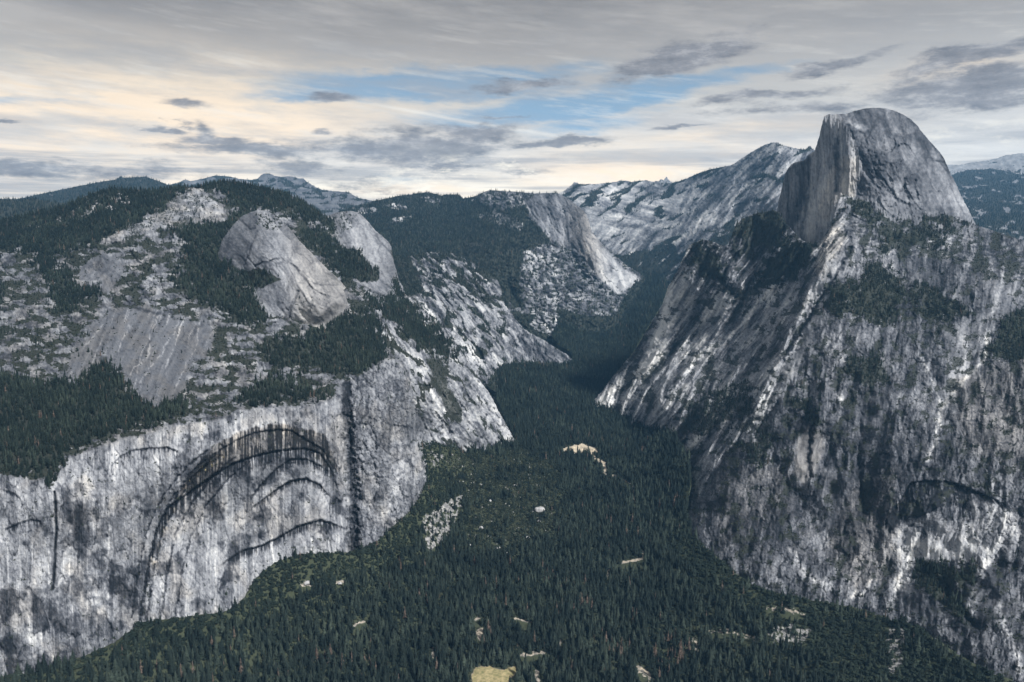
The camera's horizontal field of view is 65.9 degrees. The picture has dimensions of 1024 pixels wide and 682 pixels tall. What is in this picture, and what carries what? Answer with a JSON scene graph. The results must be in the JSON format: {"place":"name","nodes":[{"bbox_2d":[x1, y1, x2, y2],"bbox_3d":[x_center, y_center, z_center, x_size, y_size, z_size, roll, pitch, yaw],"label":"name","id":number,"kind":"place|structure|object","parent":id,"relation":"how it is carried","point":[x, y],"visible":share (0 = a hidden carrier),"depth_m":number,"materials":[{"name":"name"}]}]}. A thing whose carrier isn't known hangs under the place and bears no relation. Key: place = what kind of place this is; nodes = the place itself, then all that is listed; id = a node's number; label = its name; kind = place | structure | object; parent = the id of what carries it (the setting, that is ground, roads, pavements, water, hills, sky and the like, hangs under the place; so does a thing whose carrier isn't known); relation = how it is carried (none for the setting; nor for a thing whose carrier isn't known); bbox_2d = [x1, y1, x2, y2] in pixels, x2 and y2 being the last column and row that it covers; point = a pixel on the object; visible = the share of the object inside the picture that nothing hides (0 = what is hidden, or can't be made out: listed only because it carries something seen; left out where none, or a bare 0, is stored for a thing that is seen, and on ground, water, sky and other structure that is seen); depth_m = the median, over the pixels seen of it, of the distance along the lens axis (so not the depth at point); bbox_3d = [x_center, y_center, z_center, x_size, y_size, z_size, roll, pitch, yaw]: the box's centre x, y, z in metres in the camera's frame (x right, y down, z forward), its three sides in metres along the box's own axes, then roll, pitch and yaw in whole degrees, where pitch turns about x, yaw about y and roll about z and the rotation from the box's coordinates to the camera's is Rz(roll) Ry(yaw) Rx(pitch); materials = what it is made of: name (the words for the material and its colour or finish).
{"place":"outdoors","nodes":[
{"label":"outdoors","id":0,"kind":"place"},
{"bbox_2d":[0,199,66,218],"bbox_3d":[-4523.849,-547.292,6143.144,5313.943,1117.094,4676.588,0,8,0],"label":"mountain","id":1,"kind":"structure","parent":0,"point":[9,210],"depth_m":5595.95,"materials":[{"name":"green plant"}]},
{"bbox_2d":[19,177,168,202],"bbox_3d":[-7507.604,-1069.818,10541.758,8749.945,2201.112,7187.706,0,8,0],"label":"mountain","id":2,"kind":"structure","parent":0,"point":[144,185],"depth_m":9689.64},
{"bbox_2d":[0,181,513,675],"bbox_3d":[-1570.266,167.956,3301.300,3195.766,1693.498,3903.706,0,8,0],"label":"cliff","id":3,"kind":"structure","parent":0,"point":[254,507],"depth_m":2085.36,"materials":[{"name":"stone"}]},
{"bbox_2d":[172,173,370,215],"bbox_3d":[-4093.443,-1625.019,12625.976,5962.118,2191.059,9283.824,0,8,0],"label":"mountain","id":4,"kind":"structure","parent":0,"point":[301,191],"depth_m":11597.16,"materials":[{"name":"grey stone"}]},
{"bbox_2d":[218,210,348,328],"bbox_3d":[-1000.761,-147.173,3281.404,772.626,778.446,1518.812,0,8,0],"label":"granite dome","id":5,"kind":"structure","parent":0,"point":[248,243],"depth_m":2787.94,"materials":[{"name":"grey stone"}]},
{"bbox_2d":[328,211,402,305],"bbox_3d":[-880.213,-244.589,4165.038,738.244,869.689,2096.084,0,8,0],"label":"granite dome","id":6,"kind":"structure","parent":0,"point":[359,231],"depth_m":3722.72,"materials":[{"name":"grey stone"}]},
{"bbox_2d":[393,252,571,400],"bbox_3d":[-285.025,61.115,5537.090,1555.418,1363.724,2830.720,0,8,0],"label":"cliff","id":7,"kind":"structure","parent":0,"point":[525,349],"depth_m":4846.11,"materials":[{"name":"stone"}]},
{"bbox_2d":[347,190,644,345],"bbox_3d":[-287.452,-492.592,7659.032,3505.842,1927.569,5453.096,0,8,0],"label":"mountain","id":8,"kind":"structure","parent":0,"point":[561,220],"depth_m":6272.06,"materials":[{"name":"grey stone"}]},
{"bbox_2d":[0,272,1011,681],"bbox_3d":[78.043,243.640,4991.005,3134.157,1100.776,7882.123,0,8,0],"label":"valley floor","id":9,"kind":"structure","parent":0,"point":[480,672],"depth_m":1891.77,"materials":[{"name":"green plant"}]},
{"bbox_2d":[11,674,19,681],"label":"conifer","id":10,"kind":"object","parent":9,"relation":"on","point":[14,679],"visible":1,"depth_m":1548.24,"materials":[{"name":"green plant"}]},
{"bbox_2d":[15,662,22,678],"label":"conifer","id":11,"kind":"object","parent":9,"relation":"on","point":[18,671],"visible":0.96,"depth_m":1574.60,"materials":[{"name":"green plant"}]},
{"bbox_2d":[34,659,42,674],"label":"conifer","id":12,"kind":"object","parent":9,"relation":"on","point":[37,666],"visible":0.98,"depth_m":1578.18,"materials":[{"name":"green plant"}]},
{"bbox_2d":[42,659,46,673],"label":"conifer","id":13,"kind":"object","parent":9,"relation":"on","point":[44,668],"visible":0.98,"depth_m":1584.71,"materials":[{"name":"green plant"}]},
{"bbox_2d":[57,652,60,665],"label":"conifer","id":14,"kind":"object","parent":9,"relation":"on","point":[58,660],"visible":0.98,"depth_m":1604.73,"materials":[{"name":"green plant"}]},
{"bbox_2d":[62,658,66,670],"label":"conifer","id":15,"kind":"object","parent":9,"relation":"on","point":[64,668],"visible":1,"depth_m":1586.68,"materials":[{"name":"green plant"}]},
{"bbox_2d":[72,649,76,663],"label":"conifer","id":16,"kind":"object","parent":9,"relation":"on","point":[74,656],"visible":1,"depth_m":1609.74,"materials":[{"name":"green plant"}]},
{"bbox_2d":[98,669,105,681],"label":"conifer","id":17,"kind":"object","parent":9,"relation":"on","point":[101,677],"visible":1,"depth_m":1558.02,"materials":[{"name":"green plant"}]},
{"bbox_2d":[104,670,109,681],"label":"conifer","id":18,"kind":"object","parent":9,"relation":"on","point":[107,679],"visible":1,"depth_m":1557.77,"materials":[{"name":"green plant"}]},
{"bbox_2d":[109,671,116,681],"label":"conifer","id":19,"kind":"object","parent":9,"relation":"on","point":[112,677],"visible":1,"depth_m":1564.21,"materials":[{"name":"green plant"}]},
{"bbox_2d":[112,643,118,655],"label":"conifer","id":20,"kind":"object","parent":9,"relation":"on","point":[116,649],"visible":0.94,"depth_m":1629.76,"materials":[{"name":"green plant"}]},
{"bbox_2d":[111,659,121,675],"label":"conifer","id":21,"kind":"object","parent":9,"relation":"on","point":[115,667],"visible":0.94,"depth_m":1585.37,"materials":[{"name":"green plant"}]},
{"bbox_2d":[136,627,142,640],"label":"conifer","id":22,"kind":"object","parent":9,"relation":"on","point":[140,636],"visible":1,"depth_m":1682.65,"materials":[{"name":"green plant"}]},
{"bbox_2d":[152,623,160,636],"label":"conifer","id":23,"kind":"object","parent":9,"relation":"on","point":[156,633],"visible":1,"depth_m":1698.83,"materials":[{"name":"green plant"}]},
{"bbox_2d":[165,644,172,660],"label":"conifer","id":24,"kind":"object","parent":9,"relation":"on","point":[169,650],"visible":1,"depth_m":1652.42,"materials":[{"name":"green plant"}]},
{"bbox_2d":[168,659,174,674],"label":"conifer","id":25,"kind":"object","parent":9,"relation":"on","point":[171,669],"visible":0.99,"depth_m":1620.10,"materials":[{"name":"green plant"}]},
{"bbox_2d":[185,648,189,663],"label":"conifer","id":26,"kind":"object","parent":9,"relation":"on","point":[187,655],"visible":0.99,"depth_m":1657.01,"materials":[{"name":"green plant"}]},
{"bbox_2d":[195,649,199,663],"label":"conifer","id":27,"kind":"object","parent":9,"relation":"on","point":[197,657],"visible":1,"depth_m":1665.71,"materials":[{"name":"green plant"}]},
{"bbox_2d":[195,666,201,681],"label":"conifer","id":28,"kind":"object","parent":9,"relation":"on","point":[197,677],"visible":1,"depth_m":1618.22,"materials":[{"name":"green plant"}]},
{"bbox_2d":[196,627,202,642],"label":"conifer","id":29,"kind":"object","parent":9,"relation":"on","point":[198,637],"visible":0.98,"depth_m":1719.50,"materials":[{"name":"green plant"}]},
{"bbox_2d":[199,642,204,655],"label":"conifer","id":30,"kind":"object","parent":9,"relation":"on","point":[202,652],"visible":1,"depth_m":1689.95,"materials":[{"name":"green plant"}]},
{"bbox_2d":[208,653,212,665],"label":"conifer","id":31,"kind":"object","parent":9,"relation":"on","point":[210,661],"visible":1,"depth_m":1668.70,"materials":[{"name":"green plant"}]},
{"bbox_2d":[213,638,218,654],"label":"conifer","id":32,"kind":"object","parent":9,"relation":"on","point":[215,647],"visible":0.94,"depth_m":1701.19,"materials":[{"name":"green plant"}]},
{"bbox_2d":[220,621,225,635],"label":"conifer","id":33,"kind":"object","parent":9,"relation":"on","point":[222,629],"visible":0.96,"depth_m":1758.00,"materials":[{"name":"green plant"}]},
{"bbox_2d":[221,668,226,681],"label":"conifer","id":34,"kind":"object","parent":9,"relation":"on","point":[224,677],"visible":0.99,"depth_m":1629.58,"materials":[{"name":"green plant"}]},
{"bbox_2d":[233,596,237,610],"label":"conifer","id":35,"kind":"object","parent":9,"relation":"on","point":[235,605],"visible":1,"depth_m":1833.65,"materials":[{"name":"green plant"}]},
{"bbox_2d":[236,633,242,646],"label":"conifer","id":36,"kind":"object","parent":9,"relation":"on","point":[238,641],"visible":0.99,"depth_m":1741.89,"materials":[{"name":"green plant"}]},
{"bbox_2d":[238,658,242,673],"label":"dead conifer","id":37,"kind":"object","parent":9,"relation":"on","point":[240,668],"visible":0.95,"depth_m":1673.16,"materials":[{"name":"plant"}]},
{"bbox_2d":[239,650,243,663],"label":"conifer","id":38,"kind":"object","parent":9,"relation":"on","point":[241,656],"visible":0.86,"depth_m":1698.60,"materials":[{"name":"green plant"}]},
{"bbox_2d":[253,631,259,647],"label":"conifer","id":39,"kind":"object","parent":9,"relation":"on","point":[256,641],"visible":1,"depth_m":1763.54,"materials":[{"name":"green plant"}]},
{"bbox_2d":[261,655,266,667],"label":"conifer","id":40,"kind":"object","parent":9,"relation":"on","point":[263,663],"visible":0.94,"depth_m":1702.28,"materials":[{"name":"green plant"}]},
{"bbox_2d":[267,662,270,674],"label":"conifer","id":41,"kind":"object","parent":9,"relation":"on","point":[268,669],"visible":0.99,"depth_m":1688.59,"materials":[{"name":"green plant"}]},
{"bbox_2d":[273,661,279,673],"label":"conifer","id":42,"kind":"object","parent":9,"relation":"on","point":[275,670],"visible":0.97,"depth_m":1693.85,"materials":[{"name":"green plant"}]},
{"bbox_2d":[283,659,290,671],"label":"conifer","id":43,"kind":"object","parent":9,"relation":"on","point":[287,664],"visible":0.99,"depth_m":1704.50,"materials":[{"name":"green plant"}]},
{"bbox_2d":[289,623,292,637],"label":"conifer","id":44,"kind":"object","parent":9,"relation":"on","point":[290,630],"visible":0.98,"depth_m":1813.56,"materials":[{"name":"green plant"}]},
{"bbox_2d":[297,586,302,599],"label":"conifer","id":45,"kind":"object","parent":9,"relation":"on","point":[300,594],"visible":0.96,"depth_m":1930.53,"materials":[{"name":"green plant"}]},
{"bbox_2d":[320,633,324,646],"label":"conifer","id":46,"kind":"object","parent":9,"relation":"on","point":[322,637],"visible":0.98,"depth_m":1805.31,"materials":[{"name":"green plant"}]},
{"bbox_2d":[326,647,331,663],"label":"conifer","id":47,"kind":"object","parent":9,"relation":"on","point":[328,654],"visible":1,"depth_m":1756.72,"materials":[{"name":"green plant"}]},
{"bbox_2d":[335,609,340,622],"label":"conifer","id":48,"kind":"object","parent":9,"relation":"on","point":[338,613],"visible":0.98,"depth_m":1893.18,"materials":[{"name":"green plant"}]},
{"bbox_2d":[358,652,363,666],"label":"conifer","id":49,"kind":"object","parent":9,"relation":"on","point":[360,661],"visible":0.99,"depth_m":1754.59,"materials":[{"name":"green plant"}]},
{"bbox_2d":[385,630,388,644],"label":"conifer","id":50,"kind":"object","parent":9,"relation":"on","point":[386,639],"visible":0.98,"depth_m":1843.01,"materials":[{"name":"green plant"}]},
{"bbox_2d":[391,645,395,659],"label":"conifer","id":51,"kind":"object","parent":9,"relation":"on","point":[394,653],"visible":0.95,"depth_m":1782.79,"materials":[{"name":"green plant"}]},
{"bbox_2d":[399,625,404,640],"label":"conifer","id":52,"kind":"object","parent":9,"relation":"on","point":[402,632],"visible":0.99,"depth_m":1866.28,"materials":[{"name":"green plant"}]},
{"bbox_2d":[417,663,423,674],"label":"conifer","id":53,"kind":"object","parent":9,"relation":"on","point":[420,668],"visible":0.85,"depth_m":1716.92,"materials":[{"name":"green plant"}]},
{"bbox_2d":[441,625,444,637],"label":"conifer","id":54,"kind":"object","parent":9,"relation":"on","point":[443,631],"visible":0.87,"depth_m":1875.57,"materials":[{"name":"green plant"}]},
{"bbox_2d":[449,648,454,663],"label":"conifer","id":55,"kind":"object","parent":9,"relation":"on","point":[452,657],"visible":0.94,"depth_m":1771.90,"materials":[{"name":"green plant"}]},
{"bbox_2d":[462,657,465,671],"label":"conifer","id":56,"kind":"object","parent":9,"relation":"on","point":[464,663],"visible":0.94,"depth_m":1739.01,"materials":[{"name":"green plant"}]},
{"bbox_2d":[491,647,495,660],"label":"conifer","id":57,"kind":"object","parent":9,"relation":"on","point":[493,653],"visible":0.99,"depth_m":1778.66,"materials":[{"name":"green plant"}]},
{"bbox_2d":[497,647,502,662],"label":"conifer","id":58,"kind":"object","parent":9,"relation":"on","point":[499,653],"visible":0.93,"depth_m":1775.25,"materials":[{"name":"green plant"}]},
{"bbox_2d":[7,272,1013,681],"bbox_3d":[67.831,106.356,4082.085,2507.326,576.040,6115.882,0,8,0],"label":"forest","id":59,"kind":"object","parent":9,"relation":"on","point":[837,640],"visible":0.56,"depth_m":1894.98,"materials":[{"name":"green plant"}]},
{"bbox_2d":[534,506,544,511],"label":"boulder","id":60,"kind":"object","parent":9,"relation":"on","point":[539,509],"visible":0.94,"depth_m":2694.74,"materials":[{"name":"stone"}]},
{"bbox_2d":[540,658,545,671],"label":"conifer","id":61,"kind":"object","parent":9,"relation":"on","point":[543,666],"visible":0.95,"depth_m":1745.00,"materials":[{"name":"green plant"}]},
{"bbox_2d":[546,619,551,633],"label":"conifer","id":62,"kind":"object","parent":9,"relation":"on","point":[547,628],"visible":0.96,"depth_m":1909.71,"materials":[{"name":"green plant"}]},
{"bbox_2d":[557,640,560,654],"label":"conifer","id":63,"kind":"object","parent":9,"relation":"on","point":[558,649],"visible":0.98,"depth_m":1819.83,"materials":[{"name":"green plant"}]},
{"bbox_2d":[561,659,565,673],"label":"conifer","id":64,"kind":"object","parent":9,"relation":"on","point":[563,667],"visible":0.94,"depth_m":1728.33,"materials":[{"name":"green plant"}]},
{"bbox_2d":[561,650,566,662],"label":"conifer","id":65,"kind":"object","parent":9,"relation":"on","point":[564,656],"visible":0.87,"depth_m":1775.66,"materials":[{"name":"green plant"}]},
{"bbox_2d":[563,641,568,654],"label":"conifer","id":66,"kind":"object","parent":9,"relation":"on","point":[565,646],"visible":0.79,"depth_m":1811.57,"materials":[{"name":"green plant"}]},
{"bbox_2d":[572,662,576,674],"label":"conifer","id":67,"kind":"object","parent":9,"relation":"on","point":[574,669],"visible":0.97,"depth_m":1734.02,"materials":[{"name":"green plant"}]},
{"bbox_2d":[608,671,614,681],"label":"conifer","id":68,"kind":"object","parent":9,"relation":"on","point":[612,676],"visible":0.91,"depth_m":1695.13,"materials":[{"name":"green plant"}]},
{"bbox_2d":[609,643,613,656],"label":"conifer","id":69,"kind":"object","parent":9,"relation":"on","point":[611,649],"visible":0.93,"depth_m":1808.40,"materials":[{"name":"green plant"}]},
{"bbox_2d":[619,654,623,668],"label":"conifer","id":70,"kind":"object","parent":9,"relation":"on","point":[621,658],"visible":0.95,"depth_m":1759.66,"materials":[{"name":"green plant"}]},
{"bbox_2d":[627,650,632,661],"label":"conifer","id":71,"kind":"object","parent":9,"relation":"on","point":[630,654],"visible":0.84,"depth_m":1765.77,"materials":[{"name":"green plant"}]},
{"bbox_2d":[665,660,668,675],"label":"conifer","id":72,"kind":"object","parent":9,"relation":"on","point":[666,669],"visible":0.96,"depth_m":1718.68,"materials":[{"name":"green plant"}]},
{"bbox_2d":[670,658,674,671],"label":"conifer","id":73,"kind":"object","parent":9,"relation":"on","point":[672,664],"visible":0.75,"depth_m":1734.75,"materials":[{"name":"green plant"}]},
{"bbox_2d":[677,663,681,676],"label":"conifer","id":74,"kind":"object","parent":9,"relation":"on","point":[679,668],"visible":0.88,"depth_m":1717.20,"materials":[{"name":"green plant"}]},
{"bbox_2d":[690,649,695,662],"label":"conifer","id":75,"kind":"object","parent":9,"relation":"on","point":[693,655],"visible":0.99,"depth_m":1758.73,"materials":[{"name":"green plant"}]},
{"bbox_2d":[706,596,711,608],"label":"conifer","id":76,"kind":"object","parent":9,"relation":"on","point":[709,606],"visible":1,"depth_m":1943.15,"materials":[{"name":"green plant"}]},
{"bbox_2d":[708,652,712,666],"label":"conifer","id":77,"kind":"object","parent":9,"relation":"on","point":[710,659],"visible":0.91,"depth_m":1737.53,"materials":[{"name":"green plant"}]},
{"bbox_2d":[707,649,713,662],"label":"conifer","id":78,"kind":"object","parent":9,"relation":"on","point":[709,655],"visible":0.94,"depth_m":1745.09,"materials":[{"name":"green plant"}]},
{"bbox_2d":[711,669,717,681],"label":"conifer","id":79,"kind":"object","parent":9,"relation":"on","point":[715,673],"visible":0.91,"depth_m":1675.34,"materials":[{"name":"green plant"}]},
{"bbox_2d":[740,658,745,672],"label":"conifer","id":80,"kind":"object","parent":9,"relation":"on","point":[742,666],"visible":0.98,"depth_m":1696.25,"materials":[{"name":"green plant"}]},
{"bbox_2d":[751,654,758,670],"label":"conifer","id":81,"kind":"object","parent":9,"relation":"on","point":[753,663],"visible":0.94,"depth_m":1689.27,"materials":[{"name":"green plant"}]},
{"bbox_2d":[757,650,761,664],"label":"conifer","id":82,"kind":"object","parent":9,"relation":"on","point":[759,658],"visible":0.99,"depth_m":1707.72,"materials":[{"name":"green plant"}]},
{"bbox_2d":[757,630,763,644],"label":"conifer","id":83,"kind":"object","parent":9,"relation":"on","point":[759,638],"visible":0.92,"depth_m":1774.06,"materials":[{"name":"green plant"}]},
{"bbox_2d":[758,615,762,629],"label":"conifer","id":84,"kind":"object","parent":9,"relation":"on","point":[760,624],"visible":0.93,"depth_m":1826.92,"materials":[{"name":"green plant"}]},
{"bbox_2d":[759,668,763,681],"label":"conifer","id":85,"kind":"object","parent":9,"relation":"on","point":[761,674],"visible":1,"depth_m":1648.33,"materials":[{"name":"green plant"}]},
{"bbox_2d":[776,656,780,669],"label":"conifer","id":86,"kind":"object","parent":9,"relation":"on","point":[778,664],"visible":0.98,"depth_m":1675.27,"materials":[{"name":"green plant"}]},
{"bbox_2d":[784,633,788,648],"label":"conifer","id":87,"kind":"object","parent":9,"relation":"on","point":[786,643],"visible":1,"depth_m":1742.47,"materials":[{"name":"green plant"}]},
{"bbox_2d":[794,662,797,676],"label":"conifer","id":88,"kind":"object","parent":9,"relation":"on","point":[795,673],"visible":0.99,"depth_m":1640.78,"materials":[{"name":"green plant"}]},
{"bbox_2d":[801,645,805,658],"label":"conifer","id":89,"kind":"object","parent":9,"relation":"on","point":[803,653],"visible":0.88,"depth_m":1693.07,"materials":[{"name":"green plant"}]},
{"bbox_2d":[825,644,829,659],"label":"conifer","id":90,"kind":"object","parent":9,"relation":"on","point":[827,653],"visible":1,"depth_m":1674.88,"materials":[{"name":"green plant"}]},
{"bbox_2d":[893,621,901,635],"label":"conifer","id":91,"kind":"object","parent":9,"relation":"on","point":[897,631],"visible":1,"depth_m":1695.34,"materials":[{"name":"green plant"}]},
{"bbox_2d":[914,637,921,653],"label":"conifer","id":92,"kind":"object","parent":9,"relation":"on","point":[917,646],"visible":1,"depth_m":1617.50,"materials":[{"name":"green plant"}]},
{"bbox_2d":[941,644,946,657],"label":"conifer","id":93,"kind":"object","parent":9,"relation":"on","point":[944,654],"visible":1,"depth_m":1569.05,"materials":[{"name":"green plant"}]},
{"bbox_2d":[956,652,964,668],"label":"conifer","id":94,"kind":"object","parent":9,"relation":"on","point":[960,662],"visible":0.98,"depth_m":1522.96,"materials":[{"name":"green plant"}]},
{"bbox_2d":[0,0,1023,219],"label":"sky","id":95,"kind":"structure","parent":0,"point":[372,100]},
{"bbox_2d":[655,177,670,182],"bbox_3d":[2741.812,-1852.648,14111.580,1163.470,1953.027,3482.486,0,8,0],"label":"mountain","id":96,"kind":"structure","parent":0,"point":[666,179],"depth_m":12480.80,"materials":[{"name":"grey stone"}]},
{"bbox_2d":[559,142,814,284],"bbox_3d":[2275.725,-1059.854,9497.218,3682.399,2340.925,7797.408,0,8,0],"label":"mountain","id":97,"kind":"structure","parent":0,"point":[638,227],"depth_m":8212.22,"materials":[{"name":"grey stone"}]},
{"bbox_2d":[595,195,1023,681],"bbox_3d":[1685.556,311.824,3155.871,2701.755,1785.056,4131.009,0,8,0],"label":"cliff","id":98,"kind":"structure","parent":0,"point":[914,533],"depth_m":2478.50,"materials":[{"name":"stone"}]},
{"bbox_2d":[777,108,974,243],"bbox_3d":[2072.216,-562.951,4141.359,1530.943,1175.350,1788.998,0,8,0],"label":"granite dome","id":99,"kind":"structure","parent":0,"point":[891,164],"depth_m":3475.54,"materials":[{"name":"grey stone"}]},
{"bbox_2d":[947,153,1023,174],"bbox_3d":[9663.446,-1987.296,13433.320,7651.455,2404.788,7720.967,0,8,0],"label":"mountain","id":100,"kind":"structure","parent":0,"point":[1013,162],"depth_m":13075.00,"materials":[{"name":"grey stone"}]},
{"bbox_2d":[952,169,1023,239],"bbox_3d":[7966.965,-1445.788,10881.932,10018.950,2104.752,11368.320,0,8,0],"label":"mountain","id":101,"kind":"structure","parent":0,"point":[990,185],"depth_m":10049.51,"materials":[{"name":"grey stone"}]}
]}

